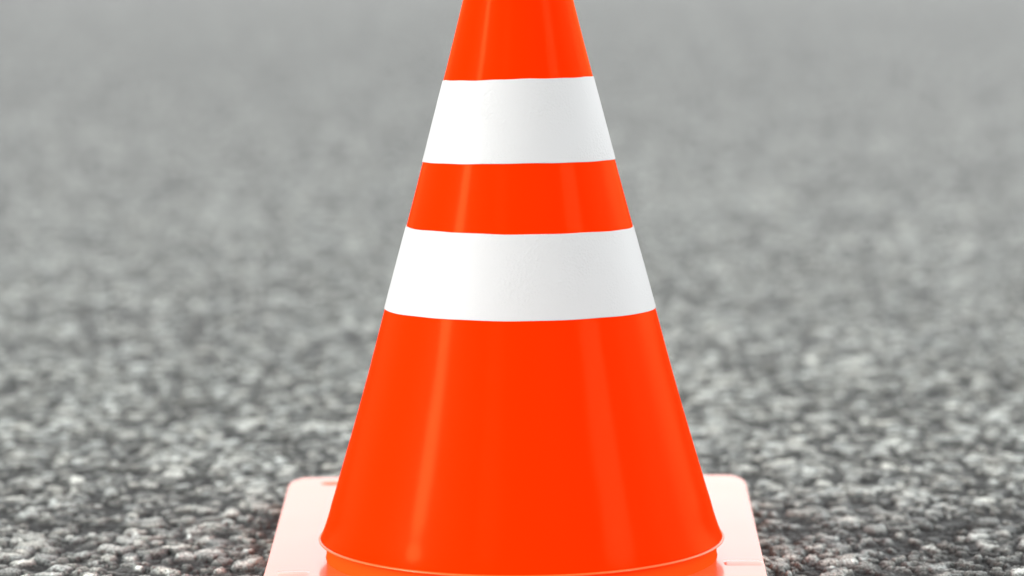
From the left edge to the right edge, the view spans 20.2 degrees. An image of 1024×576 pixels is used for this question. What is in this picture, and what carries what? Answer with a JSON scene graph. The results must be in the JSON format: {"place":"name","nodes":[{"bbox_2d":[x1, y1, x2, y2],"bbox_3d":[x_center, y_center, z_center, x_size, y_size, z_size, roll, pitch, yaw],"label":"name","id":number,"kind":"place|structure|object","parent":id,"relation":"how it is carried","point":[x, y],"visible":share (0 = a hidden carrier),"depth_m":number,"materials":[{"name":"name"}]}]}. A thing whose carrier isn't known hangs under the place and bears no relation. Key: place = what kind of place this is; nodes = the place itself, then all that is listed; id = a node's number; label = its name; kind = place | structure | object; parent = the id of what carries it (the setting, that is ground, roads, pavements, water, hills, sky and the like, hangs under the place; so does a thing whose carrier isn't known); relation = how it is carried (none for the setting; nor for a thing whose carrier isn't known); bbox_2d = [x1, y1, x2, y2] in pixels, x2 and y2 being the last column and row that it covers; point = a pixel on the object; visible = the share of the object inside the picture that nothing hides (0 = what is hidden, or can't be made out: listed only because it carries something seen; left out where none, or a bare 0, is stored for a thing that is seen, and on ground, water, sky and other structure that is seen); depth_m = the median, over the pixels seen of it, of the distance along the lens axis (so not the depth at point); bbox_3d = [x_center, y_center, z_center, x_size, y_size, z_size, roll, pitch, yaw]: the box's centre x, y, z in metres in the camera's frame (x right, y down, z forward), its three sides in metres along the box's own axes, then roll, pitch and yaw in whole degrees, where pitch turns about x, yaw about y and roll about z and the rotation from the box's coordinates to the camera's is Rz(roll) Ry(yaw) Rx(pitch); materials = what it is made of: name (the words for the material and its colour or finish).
{"place":"outdoors","nodes":[
{"label":"outdoors","id":0,"kind":"place"},
{"bbox_2d":[0,0,1023,575],"bbox_3d":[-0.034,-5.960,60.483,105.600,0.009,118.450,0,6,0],"label":"road","id":1,"kind":"structure","parent":0,"point":[204,208],"depth_m":4.52,"materials":[{"name":"grey asphalt"}]},
{"bbox_2d":[264,0,766,575],"bbox_3d":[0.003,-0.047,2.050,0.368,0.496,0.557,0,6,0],"label":"traffic cone","id":2,"kind":"object","parent":1,"relation":"on","point":[520,410],"visible":1,"depth_m":1.94,"materials":[{"name":"orange plastic"}]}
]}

